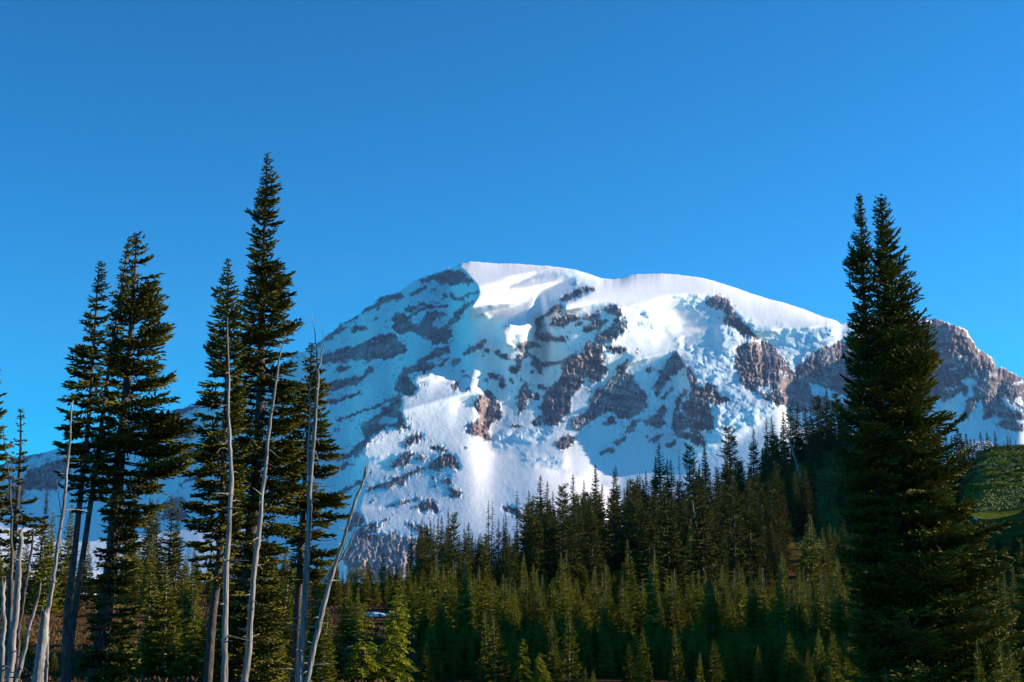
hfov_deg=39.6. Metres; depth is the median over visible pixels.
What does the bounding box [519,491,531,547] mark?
ridge fir
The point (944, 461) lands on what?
ridge fir
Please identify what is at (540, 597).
young fir
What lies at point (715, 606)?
young fir
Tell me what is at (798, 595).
young fir
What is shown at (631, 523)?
ridge fir
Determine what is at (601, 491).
ridge fir
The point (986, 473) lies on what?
shrub
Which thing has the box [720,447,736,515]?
ridge fir
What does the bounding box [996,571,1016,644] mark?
young fir
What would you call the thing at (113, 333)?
old fir
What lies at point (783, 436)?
ridge fir
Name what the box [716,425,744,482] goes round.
ridge fir
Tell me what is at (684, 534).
ridge fir
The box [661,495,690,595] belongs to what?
ridge fir
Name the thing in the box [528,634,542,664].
young fir
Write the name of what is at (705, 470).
ridge fir
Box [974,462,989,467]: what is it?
shrub
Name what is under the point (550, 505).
ridge fir
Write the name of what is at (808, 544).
young fir
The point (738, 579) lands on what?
young fir
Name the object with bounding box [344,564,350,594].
ridge fir
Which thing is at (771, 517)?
ridge fir
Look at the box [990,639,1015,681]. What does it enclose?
fir sapling
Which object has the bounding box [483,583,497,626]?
young fir
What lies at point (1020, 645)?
young fir
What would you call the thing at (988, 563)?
young fir
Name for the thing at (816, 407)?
ridge fir
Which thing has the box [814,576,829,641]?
young fir
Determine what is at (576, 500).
ridge fir
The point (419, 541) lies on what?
ridge fir
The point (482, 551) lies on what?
ridge fir
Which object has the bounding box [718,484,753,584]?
ridge fir
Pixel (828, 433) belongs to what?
ridge fir
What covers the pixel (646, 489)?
ridge fir
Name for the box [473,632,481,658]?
young fir
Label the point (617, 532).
ridge fir
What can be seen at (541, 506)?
ridge fir
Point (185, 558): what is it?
young fir
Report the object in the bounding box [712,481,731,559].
ridge fir
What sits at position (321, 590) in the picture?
young fir
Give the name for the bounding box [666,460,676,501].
ridge fir
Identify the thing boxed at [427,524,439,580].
ridge fir
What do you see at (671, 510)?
ridge fir
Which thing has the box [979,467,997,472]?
shrub
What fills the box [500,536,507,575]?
ridge fir
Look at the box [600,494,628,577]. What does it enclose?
ridge fir
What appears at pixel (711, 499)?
ridge fir
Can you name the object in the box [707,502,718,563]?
ridge fir
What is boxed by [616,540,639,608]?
young fir
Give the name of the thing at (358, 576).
hemlock
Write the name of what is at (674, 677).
fir sapling
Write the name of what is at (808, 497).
ridge fir
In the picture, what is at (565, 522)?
ridge fir
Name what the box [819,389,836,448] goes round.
ridge fir
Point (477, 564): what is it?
ridge fir
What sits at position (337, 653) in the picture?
young fir
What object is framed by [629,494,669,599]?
ridge fir
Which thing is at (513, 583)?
young fir
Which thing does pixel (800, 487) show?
ridge fir
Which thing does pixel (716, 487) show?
ridge fir
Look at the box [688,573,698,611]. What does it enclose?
young fir
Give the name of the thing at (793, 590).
young fir
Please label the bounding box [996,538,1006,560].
ridge fir
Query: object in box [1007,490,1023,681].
old fir
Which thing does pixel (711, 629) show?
young fir
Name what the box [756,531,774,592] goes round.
ridge fir
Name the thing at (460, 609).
young fir
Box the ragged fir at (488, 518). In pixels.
[486,501,491,561]
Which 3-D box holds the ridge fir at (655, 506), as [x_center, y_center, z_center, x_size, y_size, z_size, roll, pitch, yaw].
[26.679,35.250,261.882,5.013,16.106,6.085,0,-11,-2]
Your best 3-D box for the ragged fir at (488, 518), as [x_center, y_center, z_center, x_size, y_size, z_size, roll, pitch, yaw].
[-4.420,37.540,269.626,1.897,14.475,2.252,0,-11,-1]
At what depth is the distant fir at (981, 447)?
1113.26 m
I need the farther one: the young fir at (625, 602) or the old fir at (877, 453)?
the young fir at (625, 602)
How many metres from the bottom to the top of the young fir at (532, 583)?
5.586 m
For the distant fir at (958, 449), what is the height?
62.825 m
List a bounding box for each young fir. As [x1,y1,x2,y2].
[0,548,5,590]
[0,552,9,612]
[19,619,34,657]
[20,537,31,610]
[26,510,62,613]
[31,537,53,605]
[38,544,63,609]
[48,648,60,673]
[52,505,83,609]
[76,653,86,671]
[80,541,95,601]
[113,606,134,661]
[113,637,141,673]
[115,554,130,600]
[125,549,137,596]
[130,552,144,599]
[130,568,195,677]
[135,535,158,617]
[135,613,155,667]
[136,588,169,653]
[138,552,152,603]
[140,554,154,605]
[158,544,170,616]
[162,628,190,679]
[165,603,204,679]
[166,579,206,659]
[176,552,189,600]
[179,554,189,597]
[184,562,201,636]
[190,610,215,673]
[195,555,203,589]
[199,623,221,670]
[201,576,237,646]
[203,554,212,593]
[206,553,218,603]
[213,592,260,671]
[214,525,288,681]
[228,563,239,604]
[259,563,294,680]
[271,632,290,681]
[277,554,287,593]
[282,552,296,600]
[282,572,310,645]
[289,627,311,675]
[303,608,339,681]
[304,589,335,661]
[309,580,319,597]
[313,558,326,598]
[318,627,351,681]
[320,567,334,604]
[328,568,343,604]
[336,581,363,640]
[343,573,351,602]
[351,565,355,590]
[353,587,362,627]
[354,569,372,604]
[362,572,372,598]
[372,567,381,604]
[377,553,386,597]
[380,563,394,601]
[380,571,390,602]
[385,566,412,637]
[392,565,398,596]
[404,563,413,594]
[407,576,419,623]
[412,557,420,589]
[426,558,443,621]
[437,564,447,597]
[440,539,451,583]
[448,563,458,602]
[452,558,476,640]
[461,582,477,635]
[470,576,476,614]
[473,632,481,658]
[476,568,486,608]
[480,549,491,603]
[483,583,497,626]
[492,575,517,635]
[503,581,517,627]
[508,564,516,593]
[508,582,520,631]
[513,588,519,611]
[513,594,520,629]
[516,553,528,594]
[517,577,524,602]
[519,576,526,617]
[520,573,535,624]
[528,564,538,599]
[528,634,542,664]
[529,571,542,621]
[535,586,544,625]
[540,576,548,611]
[554,553,567,598]
[555,577,573,624]
[558,549,573,592]
[567,578,576,616]
[584,570,591,593]
[588,568,597,612]
[590,572,601,631]
[594,572,606,620]
[597,564,614,619]
[599,595,608,634]
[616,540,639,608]
[617,575,635,638]
[635,580,649,630]
[641,569,666,639]
[643,636,659,673]
[644,550,661,606]
[656,592,666,630]
[663,572,686,637]
[664,573,670,612]
[669,569,686,624]
[680,519,700,591]
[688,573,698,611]
[692,572,702,628]
[697,592,705,629]
[700,567,707,596]
[702,582,722,645]
[708,579,725,629]
[708,583,720,629]
[716,565,726,619]
[720,575,730,622]
[728,574,741,623]
[736,563,745,599]
[738,570,746,609]
[743,575,760,641]
[747,568,768,636]
[754,578,760,603]
[756,568,766,605]
[769,573,793,639]
[775,551,790,606]
[786,588,802,642]
[787,580,797,606]
[791,516,819,592]
[794,575,804,611]
[795,568,805,609]
[797,580,815,636]
[799,515,817,574]
[800,521,826,596]
[800,570,807,590]
[804,590,824,648]
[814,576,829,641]
[814,577,825,617]
[815,588,829,640]
[816,530,835,589]
[824,568,830,599]
[825,523,836,568]
[825,580,848,646]
[827,557,845,616]
[832,527,839,558]
[841,585,850,617]
[982,541,991,565]
[990,559,1012,640]
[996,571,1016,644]
[997,610,1017,670]
[1006,570,1022,639]
[1011,611,1023,670]
[1014,542,1023,602]
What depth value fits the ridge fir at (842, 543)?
269.46 m
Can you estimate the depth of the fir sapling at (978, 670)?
52.92 m
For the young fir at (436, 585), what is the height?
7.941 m
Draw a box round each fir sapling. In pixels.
[422,631,437,672]
[437,660,444,679]
[475,610,498,679]
[477,616,512,681]
[539,614,564,673]
[554,612,582,681]
[581,669,589,681]
[590,670,595,681]
[667,626,687,681]
[694,652,704,681]
[812,628,825,681]
[828,666,835,681]
[882,667,888,681]
[972,638,986,681]
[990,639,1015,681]
[1004,649,1022,681]
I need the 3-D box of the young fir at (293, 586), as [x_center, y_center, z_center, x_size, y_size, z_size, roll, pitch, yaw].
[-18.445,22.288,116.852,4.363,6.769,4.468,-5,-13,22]
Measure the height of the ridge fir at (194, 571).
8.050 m
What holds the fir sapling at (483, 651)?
on the ground at (1014, 529)
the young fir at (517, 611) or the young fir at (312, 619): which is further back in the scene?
the young fir at (517, 611)
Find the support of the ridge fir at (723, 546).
on the ground at (1014, 529)
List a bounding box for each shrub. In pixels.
[962,493,976,499]
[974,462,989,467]
[975,454,987,458]
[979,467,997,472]
[979,483,990,487]
[980,471,997,476]
[982,474,996,477]
[982,485,1002,489]
[987,481,1005,486]
[988,452,1003,456]
[995,466,1008,469]
[995,482,1014,486]
[997,462,1012,465]
[997,471,1015,476]
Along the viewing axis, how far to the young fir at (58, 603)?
159.69 m
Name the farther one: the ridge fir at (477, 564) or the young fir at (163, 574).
the ridge fir at (477, 564)
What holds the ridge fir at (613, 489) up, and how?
on the ground at (1014, 529)
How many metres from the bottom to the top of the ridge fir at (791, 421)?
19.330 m
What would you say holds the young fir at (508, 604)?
on the ground at (1014, 529)
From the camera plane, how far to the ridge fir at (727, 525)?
292.38 m
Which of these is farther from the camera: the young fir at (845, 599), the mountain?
the mountain
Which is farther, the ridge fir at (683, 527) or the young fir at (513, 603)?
the ridge fir at (683, 527)
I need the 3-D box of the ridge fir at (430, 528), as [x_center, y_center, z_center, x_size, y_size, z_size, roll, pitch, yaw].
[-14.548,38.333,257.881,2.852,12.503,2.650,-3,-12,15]
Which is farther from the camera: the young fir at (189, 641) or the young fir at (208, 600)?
the young fir at (208, 600)
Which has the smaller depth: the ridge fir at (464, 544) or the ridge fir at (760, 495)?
the ridge fir at (464, 544)
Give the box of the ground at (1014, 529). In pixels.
[0,433,1023,681]
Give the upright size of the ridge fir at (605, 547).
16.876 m
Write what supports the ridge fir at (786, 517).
on the ground at (1014, 529)
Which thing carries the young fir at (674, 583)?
on the ground at (1014, 529)
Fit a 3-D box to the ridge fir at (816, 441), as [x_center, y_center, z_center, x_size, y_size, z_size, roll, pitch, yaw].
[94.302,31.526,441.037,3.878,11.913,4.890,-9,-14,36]
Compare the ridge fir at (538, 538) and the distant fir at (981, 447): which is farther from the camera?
the distant fir at (981, 447)
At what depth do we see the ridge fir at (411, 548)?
257.86 m
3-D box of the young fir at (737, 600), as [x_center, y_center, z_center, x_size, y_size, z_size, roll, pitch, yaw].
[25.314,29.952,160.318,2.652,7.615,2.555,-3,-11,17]
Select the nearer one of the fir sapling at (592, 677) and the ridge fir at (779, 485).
the fir sapling at (592, 677)
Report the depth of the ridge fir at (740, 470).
355.39 m
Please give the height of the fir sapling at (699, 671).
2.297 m
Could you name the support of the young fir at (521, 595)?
on the ground at (1014, 529)
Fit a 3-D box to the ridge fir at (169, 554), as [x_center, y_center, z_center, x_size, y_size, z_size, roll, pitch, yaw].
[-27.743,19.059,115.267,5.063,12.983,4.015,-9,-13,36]
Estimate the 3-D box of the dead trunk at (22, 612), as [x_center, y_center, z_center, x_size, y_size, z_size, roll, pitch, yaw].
[-15.568,9.563,45.364,1.179,7.027,0.483,4,-12,-21]
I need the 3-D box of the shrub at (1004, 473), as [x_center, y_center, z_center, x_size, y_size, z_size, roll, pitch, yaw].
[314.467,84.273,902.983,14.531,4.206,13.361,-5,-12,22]
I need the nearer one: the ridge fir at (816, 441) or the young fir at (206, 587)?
the young fir at (206, 587)
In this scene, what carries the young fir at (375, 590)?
on the ground at (1014, 529)
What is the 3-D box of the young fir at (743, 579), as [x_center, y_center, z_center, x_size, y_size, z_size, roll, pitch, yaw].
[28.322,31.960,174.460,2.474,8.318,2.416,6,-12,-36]
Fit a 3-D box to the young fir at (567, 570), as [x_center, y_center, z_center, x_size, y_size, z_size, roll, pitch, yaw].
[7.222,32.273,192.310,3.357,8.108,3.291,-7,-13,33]
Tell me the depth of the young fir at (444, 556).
202.78 m
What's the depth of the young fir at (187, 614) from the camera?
103.35 m
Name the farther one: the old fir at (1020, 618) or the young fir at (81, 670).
the young fir at (81, 670)
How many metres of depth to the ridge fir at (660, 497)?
268.35 m
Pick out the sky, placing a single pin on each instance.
(733, 143)
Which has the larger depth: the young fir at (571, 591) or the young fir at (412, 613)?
the young fir at (571, 591)
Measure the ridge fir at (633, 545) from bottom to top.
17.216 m
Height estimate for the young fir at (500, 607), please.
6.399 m
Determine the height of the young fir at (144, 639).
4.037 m
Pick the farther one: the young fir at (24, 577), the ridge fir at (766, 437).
the ridge fir at (766, 437)
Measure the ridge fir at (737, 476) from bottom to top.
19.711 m
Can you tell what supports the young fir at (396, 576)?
on the ground at (1014, 529)
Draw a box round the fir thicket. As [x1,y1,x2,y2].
[385,552,872,681]
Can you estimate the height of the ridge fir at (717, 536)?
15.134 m
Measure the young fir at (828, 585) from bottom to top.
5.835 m
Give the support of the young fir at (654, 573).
on the ground at (1014, 529)
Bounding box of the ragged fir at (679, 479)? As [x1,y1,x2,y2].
[677,456,681,488]
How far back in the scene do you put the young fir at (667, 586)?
192.23 m
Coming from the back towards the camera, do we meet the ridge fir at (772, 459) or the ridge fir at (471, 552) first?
the ridge fir at (772, 459)
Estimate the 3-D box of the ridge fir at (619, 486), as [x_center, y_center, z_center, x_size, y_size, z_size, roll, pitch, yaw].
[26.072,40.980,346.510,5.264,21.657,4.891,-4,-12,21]
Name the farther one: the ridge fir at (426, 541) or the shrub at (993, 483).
the shrub at (993, 483)
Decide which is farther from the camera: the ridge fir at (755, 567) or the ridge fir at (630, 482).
the ridge fir at (630, 482)
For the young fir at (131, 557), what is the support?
on the ground at (1014, 529)
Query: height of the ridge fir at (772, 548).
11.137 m
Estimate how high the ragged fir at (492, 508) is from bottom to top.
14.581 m
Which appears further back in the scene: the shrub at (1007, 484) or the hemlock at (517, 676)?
the shrub at (1007, 484)
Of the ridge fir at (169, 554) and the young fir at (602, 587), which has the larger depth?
the young fir at (602, 587)
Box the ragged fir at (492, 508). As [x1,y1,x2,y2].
[489,501,494,557]
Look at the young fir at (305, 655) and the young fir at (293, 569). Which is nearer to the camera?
the young fir at (305, 655)
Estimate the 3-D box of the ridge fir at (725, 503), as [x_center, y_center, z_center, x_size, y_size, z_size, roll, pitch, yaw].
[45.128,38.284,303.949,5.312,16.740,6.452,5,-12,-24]
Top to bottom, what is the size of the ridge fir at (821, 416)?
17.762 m
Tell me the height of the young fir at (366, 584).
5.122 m
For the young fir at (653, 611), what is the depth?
127.08 m
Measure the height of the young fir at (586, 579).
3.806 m
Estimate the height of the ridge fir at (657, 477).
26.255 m
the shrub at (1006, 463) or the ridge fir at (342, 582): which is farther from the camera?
the shrub at (1006, 463)
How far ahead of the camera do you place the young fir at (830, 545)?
289.84 m
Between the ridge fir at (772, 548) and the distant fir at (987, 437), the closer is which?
the ridge fir at (772, 548)
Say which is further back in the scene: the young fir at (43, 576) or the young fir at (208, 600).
the young fir at (208, 600)
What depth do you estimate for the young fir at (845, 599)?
177.91 m
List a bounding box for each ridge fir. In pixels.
[27,491,49,604]
[125,528,140,596]
[137,499,187,647]
[138,499,158,589]
[142,499,159,580]
[152,500,163,595]
[165,506,187,599]
[189,549,201,597]
[279,557,287,593]
[340,573,344,599]
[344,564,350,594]
[368,564,374,600]
[397,571,406,606]
[406,525,415,574]
[412,535,426,577]
[413,537,429,591]
[414,527,426,568]
[416,530,432,553]
[419,539,429,600]
[424,526,431,566]
[424,538,437,583]
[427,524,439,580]
[429,520,435,570]
[433,516,441,571]
[437,532,450,577]
[439,517,444,566]
[441,525,462,589]
[441,529,459,596]
[443,526,453,561]
[444,508,452,557]
[449,512,459,558]
[451,534,463,574]
[456,529,474,583]
[456,541,472,597]
[465,522,476,567]
[469,537,475,578]
[470,538,479,568]
[471,541,481,579]
[474,533,496,593]
[476,539,483,568]
[489,540,500,574]
[493,551,503,589]
[494,518,502,571]
[497,548,508,595]
[499,519,507,560]
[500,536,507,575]
[501,519,506,553]
[502,535,513,581]
[504,550,515,587]
[506,546,518,601]
[510,538,517,569]
[513,529,521,568]
[514,515,539,589]
[517,501,539,561]
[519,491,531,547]
[522,497,541,570]
[527,502,547,591]
[532,474,546,557]
[535,507,558,594]
[538,500,558,578]
[541,481,553,527]
[541,500,552,549]
[546,501,557,556]
[547,504,574,591]
[554,483,572,545]
[558,492,580,577]
[559,505,572,544]
[561,506,583,588]
[568,475,577,514]
[568,494,590,573]
[568,503,589,580]
[578,496,589,541]
[578,501,605,587]
[579,491,592,513]
[579,500,593,562]
[584,492,607,573]
[585,489,618,576]
[591,464,604,527]
[596,494,611,543]
[596,496,608,556]
[600,485,605,525]
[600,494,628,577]
[603,486,626,575]
[604,492,625,559]
[605,469,620,527]
[614,467,622,526]
[619,481,629,540]
[619,488,625,532]
[619,489,630,550]
[620,495,630,556]
[621,484,644,553]
[622,479,647,562]
[623,482,639,562]
[623,486,646,573]
[624,479,640,524]
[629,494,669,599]
[639,488,647,528]
[639,490,666,564]
[640,480,646,510]
[642,471,650,512]
[645,490,666,564]
[647,458,660,504]
[648,443,672,518]
[650,481,690,602]
[655,483,670,557]
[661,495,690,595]
[663,460,675,510]
[664,490,677,546]
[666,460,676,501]
[675,478,684,542]
[675,481,688,523]
[677,492,691,575]
[677,498,694,558]
[680,442,698,501]
[682,494,692,548]
[684,483,691,531]
[685,475,723,599]
[686,456,696,502]
[686,479,702,553]
[688,482,726,580]
[691,464,706,507]
[697,504,713,584]
[701,441,714,510]
[706,477,722,559]
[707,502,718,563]
[711,467,722,516]
[711,504,732,575]
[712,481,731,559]
[714,526,730,592]
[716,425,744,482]
[718,482,730,538]
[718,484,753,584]
[718,485,732,555]
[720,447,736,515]
[726,482,748,579]
[727,476,735,529]
[732,455,743,517]
[733,484,769,582]
[735,460,746,508]
[739,474,762,559]
[742,472,766,533]
[745,429,760,481]
[748,498,770,568]
[752,466,764,521]
[754,447,771,516]
[754,481,770,552]
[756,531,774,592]
[758,452,767,501]
[763,417,774,469]
[763,500,786,567]
[763,523,786,577]
[764,437,783,504]
[764,443,771,477]
[764,473,791,543]
[764,489,787,563]
[765,463,792,545]
[767,435,782,477]
[769,415,782,473]
[769,464,796,536]
[773,442,781,476]
[773,535,791,590]
[778,412,792,472]
[780,446,792,499]
[780,519,796,569]
[781,494,794,540]
[782,459,794,519]
[784,407,801,466]
[789,403,805,458]
[789,470,803,534]
[792,429,804,461]
[794,465,807,532]
[800,408,811,454]
[800,466,819,534]
[802,436,819,491]
[805,429,815,461]
[805,452,821,522]
[808,409,814,443]
[810,395,827,446]
[810,421,825,468]
[811,425,815,449]
[812,424,822,459]
[817,398,825,444]
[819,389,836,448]
[824,526,829,547]
[825,422,834,451]
[830,392,845,442]
[834,413,845,454]
[838,520,855,580]
[838,525,843,559]
[931,426,945,464]
[943,436,950,480]
[947,436,962,503]
[951,465,965,522]
[981,562,992,612]
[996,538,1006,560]
[997,542,1003,580]
[1006,546,1018,592]
[1009,569,1020,610]
[1010,536,1017,560]
[1015,546,1020,576]
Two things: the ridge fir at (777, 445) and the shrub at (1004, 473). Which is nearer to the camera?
the ridge fir at (777, 445)
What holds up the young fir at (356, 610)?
on the ground at (1014, 529)
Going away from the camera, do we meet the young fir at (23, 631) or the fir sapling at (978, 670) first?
the fir sapling at (978, 670)
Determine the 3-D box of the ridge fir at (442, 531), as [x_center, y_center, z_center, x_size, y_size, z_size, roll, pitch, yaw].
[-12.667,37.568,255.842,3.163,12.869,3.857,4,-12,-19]
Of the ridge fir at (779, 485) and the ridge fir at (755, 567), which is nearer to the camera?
the ridge fir at (755, 567)
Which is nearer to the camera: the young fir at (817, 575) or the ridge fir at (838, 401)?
the young fir at (817, 575)
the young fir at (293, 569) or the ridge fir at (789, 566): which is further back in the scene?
the ridge fir at (789, 566)
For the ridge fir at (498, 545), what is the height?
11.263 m
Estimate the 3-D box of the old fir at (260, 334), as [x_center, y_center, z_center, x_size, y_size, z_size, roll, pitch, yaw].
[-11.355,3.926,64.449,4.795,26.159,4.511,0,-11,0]
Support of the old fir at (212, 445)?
on the ground at (1014, 529)
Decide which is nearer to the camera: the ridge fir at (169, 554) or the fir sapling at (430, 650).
the fir sapling at (430, 650)
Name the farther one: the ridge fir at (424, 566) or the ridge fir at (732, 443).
the ridge fir at (732, 443)
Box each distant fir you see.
[949,437,968,492]
[953,428,967,497]
[957,433,966,485]
[961,434,972,484]
[964,455,975,483]
[969,439,975,467]
[971,439,976,460]
[977,433,985,452]
[984,431,990,452]
[993,430,998,450]
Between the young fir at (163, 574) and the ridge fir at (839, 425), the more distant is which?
the ridge fir at (839, 425)
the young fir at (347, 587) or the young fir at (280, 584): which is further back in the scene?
the young fir at (280, 584)
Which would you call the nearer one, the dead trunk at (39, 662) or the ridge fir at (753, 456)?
the dead trunk at (39, 662)
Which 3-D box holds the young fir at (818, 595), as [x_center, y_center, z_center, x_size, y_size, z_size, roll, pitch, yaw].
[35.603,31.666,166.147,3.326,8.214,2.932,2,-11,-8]
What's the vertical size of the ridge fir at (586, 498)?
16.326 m
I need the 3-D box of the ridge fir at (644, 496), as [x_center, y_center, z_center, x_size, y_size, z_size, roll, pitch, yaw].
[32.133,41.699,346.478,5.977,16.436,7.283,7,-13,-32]
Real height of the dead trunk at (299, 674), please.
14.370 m
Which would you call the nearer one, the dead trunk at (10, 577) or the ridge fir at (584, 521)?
the dead trunk at (10, 577)
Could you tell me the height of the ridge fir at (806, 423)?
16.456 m
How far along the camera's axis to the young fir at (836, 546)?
300.08 m
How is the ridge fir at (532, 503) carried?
on the ground at (1014, 529)
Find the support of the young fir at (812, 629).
on the ground at (1014, 529)
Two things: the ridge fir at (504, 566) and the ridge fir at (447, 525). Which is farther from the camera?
the ridge fir at (447, 525)
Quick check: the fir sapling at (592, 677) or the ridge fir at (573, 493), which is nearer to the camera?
the fir sapling at (592, 677)
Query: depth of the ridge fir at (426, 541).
232.12 m
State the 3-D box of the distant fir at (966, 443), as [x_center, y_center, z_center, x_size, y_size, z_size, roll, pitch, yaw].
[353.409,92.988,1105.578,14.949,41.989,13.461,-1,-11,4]
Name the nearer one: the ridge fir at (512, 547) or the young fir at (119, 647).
the young fir at (119, 647)
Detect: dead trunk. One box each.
[0,427,21,638]
[0,577,11,681]
[4,527,23,681]
[7,583,40,681]
[15,530,34,672]
[32,607,48,681]
[43,401,84,681]
[211,317,255,681]
[239,332,285,681]
[282,314,328,681]
[294,464,370,681]
[783,417,800,474]
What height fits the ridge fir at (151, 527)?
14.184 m
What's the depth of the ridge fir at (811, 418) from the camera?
473.62 m
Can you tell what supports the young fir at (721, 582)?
on the ground at (1014, 529)
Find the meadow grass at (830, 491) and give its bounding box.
[793,440,1023,550]
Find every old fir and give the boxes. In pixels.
[0,369,17,512]
[0,408,48,670]
[52,261,111,681]
[69,235,138,681]
[75,231,206,681]
[178,258,252,681]
[198,152,309,681]
[277,342,352,681]
[830,193,908,681]
[845,193,1023,681]
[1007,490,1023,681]
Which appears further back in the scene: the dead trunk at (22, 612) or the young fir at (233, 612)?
the young fir at (233, 612)
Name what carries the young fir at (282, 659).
on the ground at (1014, 529)
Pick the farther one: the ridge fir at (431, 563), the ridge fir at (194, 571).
the ridge fir at (194, 571)
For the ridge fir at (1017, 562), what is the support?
on the ground at (1014, 529)
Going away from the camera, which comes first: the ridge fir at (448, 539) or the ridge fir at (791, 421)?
the ridge fir at (448, 539)
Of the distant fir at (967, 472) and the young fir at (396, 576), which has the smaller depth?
the young fir at (396, 576)
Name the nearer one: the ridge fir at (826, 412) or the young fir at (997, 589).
the young fir at (997, 589)
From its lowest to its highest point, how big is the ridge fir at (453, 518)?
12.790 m
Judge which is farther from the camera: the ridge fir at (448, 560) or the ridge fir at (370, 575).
the ridge fir at (370, 575)
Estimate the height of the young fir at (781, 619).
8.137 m
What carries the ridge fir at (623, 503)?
on the ground at (1014, 529)
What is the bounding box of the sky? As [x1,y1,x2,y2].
[0,0,1023,464]
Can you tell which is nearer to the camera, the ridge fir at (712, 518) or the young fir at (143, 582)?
the young fir at (143, 582)
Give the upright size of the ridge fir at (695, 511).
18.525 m
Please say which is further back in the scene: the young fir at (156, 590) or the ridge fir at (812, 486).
the ridge fir at (812, 486)
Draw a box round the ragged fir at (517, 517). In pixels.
[511,492,520,552]
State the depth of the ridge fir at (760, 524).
276.57 m
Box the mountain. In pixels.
[0,262,1023,583]
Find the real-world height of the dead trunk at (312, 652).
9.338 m
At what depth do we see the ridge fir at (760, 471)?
384.15 m
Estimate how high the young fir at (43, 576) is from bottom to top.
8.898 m
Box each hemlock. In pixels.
[342,603,388,681]
[346,562,373,604]
[370,592,417,681]
[509,638,533,681]
[531,652,553,681]
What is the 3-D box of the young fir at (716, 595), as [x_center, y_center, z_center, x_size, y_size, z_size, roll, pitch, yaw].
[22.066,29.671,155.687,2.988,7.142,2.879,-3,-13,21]
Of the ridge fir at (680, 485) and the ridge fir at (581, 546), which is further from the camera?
the ridge fir at (680, 485)
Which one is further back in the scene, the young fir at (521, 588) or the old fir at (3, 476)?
the young fir at (521, 588)
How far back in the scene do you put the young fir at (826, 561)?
249.18 m
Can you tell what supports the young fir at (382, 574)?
on the ground at (1014, 529)
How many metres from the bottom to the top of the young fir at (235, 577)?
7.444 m
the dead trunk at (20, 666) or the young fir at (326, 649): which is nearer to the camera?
the dead trunk at (20, 666)
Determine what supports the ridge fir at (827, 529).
on the ground at (1014, 529)
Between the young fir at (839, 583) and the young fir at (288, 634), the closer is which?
the young fir at (288, 634)
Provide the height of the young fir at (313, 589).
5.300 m
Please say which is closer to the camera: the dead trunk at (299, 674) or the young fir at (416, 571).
the dead trunk at (299, 674)
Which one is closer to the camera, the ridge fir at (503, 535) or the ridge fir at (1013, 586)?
the ridge fir at (1013, 586)
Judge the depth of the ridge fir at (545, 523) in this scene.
228.29 m
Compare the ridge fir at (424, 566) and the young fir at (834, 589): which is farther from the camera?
the ridge fir at (424, 566)
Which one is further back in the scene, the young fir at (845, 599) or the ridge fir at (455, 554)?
the ridge fir at (455, 554)
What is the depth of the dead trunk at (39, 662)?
42.68 m
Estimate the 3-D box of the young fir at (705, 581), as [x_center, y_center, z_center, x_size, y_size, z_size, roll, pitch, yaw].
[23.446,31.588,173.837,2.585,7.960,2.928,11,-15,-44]
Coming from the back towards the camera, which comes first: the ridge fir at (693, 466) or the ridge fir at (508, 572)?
the ridge fir at (693, 466)
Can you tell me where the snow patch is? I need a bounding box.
[363,612,385,616]
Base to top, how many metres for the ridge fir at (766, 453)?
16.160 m
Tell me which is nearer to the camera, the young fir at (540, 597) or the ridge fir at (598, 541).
the young fir at (540, 597)
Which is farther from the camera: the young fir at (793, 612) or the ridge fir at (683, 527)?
the ridge fir at (683, 527)
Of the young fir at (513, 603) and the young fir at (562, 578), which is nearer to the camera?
the young fir at (513, 603)
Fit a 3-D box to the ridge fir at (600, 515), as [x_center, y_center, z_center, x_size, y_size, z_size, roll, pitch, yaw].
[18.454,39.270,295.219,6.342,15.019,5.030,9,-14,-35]
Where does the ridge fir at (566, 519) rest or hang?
on the ground at (1014, 529)
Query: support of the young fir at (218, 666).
on the ground at (1014, 529)
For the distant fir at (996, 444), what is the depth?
1088.15 m
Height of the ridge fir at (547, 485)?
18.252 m
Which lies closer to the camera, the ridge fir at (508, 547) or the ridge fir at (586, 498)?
the ridge fir at (508, 547)
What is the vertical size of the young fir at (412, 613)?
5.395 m
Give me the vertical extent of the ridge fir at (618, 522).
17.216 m
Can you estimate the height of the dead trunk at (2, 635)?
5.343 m
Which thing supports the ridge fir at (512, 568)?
on the ground at (1014, 529)
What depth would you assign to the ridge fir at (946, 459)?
513.91 m
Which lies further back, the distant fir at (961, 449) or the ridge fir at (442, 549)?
the distant fir at (961, 449)
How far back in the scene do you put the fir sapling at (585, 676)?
89.48 m
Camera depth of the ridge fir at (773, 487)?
313.14 m
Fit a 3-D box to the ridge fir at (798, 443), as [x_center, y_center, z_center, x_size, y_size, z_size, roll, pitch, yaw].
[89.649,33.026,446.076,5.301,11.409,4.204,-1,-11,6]
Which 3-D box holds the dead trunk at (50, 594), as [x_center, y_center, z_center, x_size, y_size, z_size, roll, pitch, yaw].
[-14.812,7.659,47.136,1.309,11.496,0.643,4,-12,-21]
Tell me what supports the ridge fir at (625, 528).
on the ground at (1014, 529)
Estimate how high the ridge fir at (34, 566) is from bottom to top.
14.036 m
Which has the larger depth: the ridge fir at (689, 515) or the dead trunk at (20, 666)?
the ridge fir at (689, 515)
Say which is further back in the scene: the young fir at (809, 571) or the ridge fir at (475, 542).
the ridge fir at (475, 542)
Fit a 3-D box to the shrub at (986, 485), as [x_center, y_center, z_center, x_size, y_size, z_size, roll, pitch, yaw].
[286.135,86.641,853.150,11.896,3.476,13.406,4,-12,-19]
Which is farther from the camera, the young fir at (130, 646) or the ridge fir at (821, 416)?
the ridge fir at (821, 416)
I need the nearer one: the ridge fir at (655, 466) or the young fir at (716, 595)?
the young fir at (716, 595)

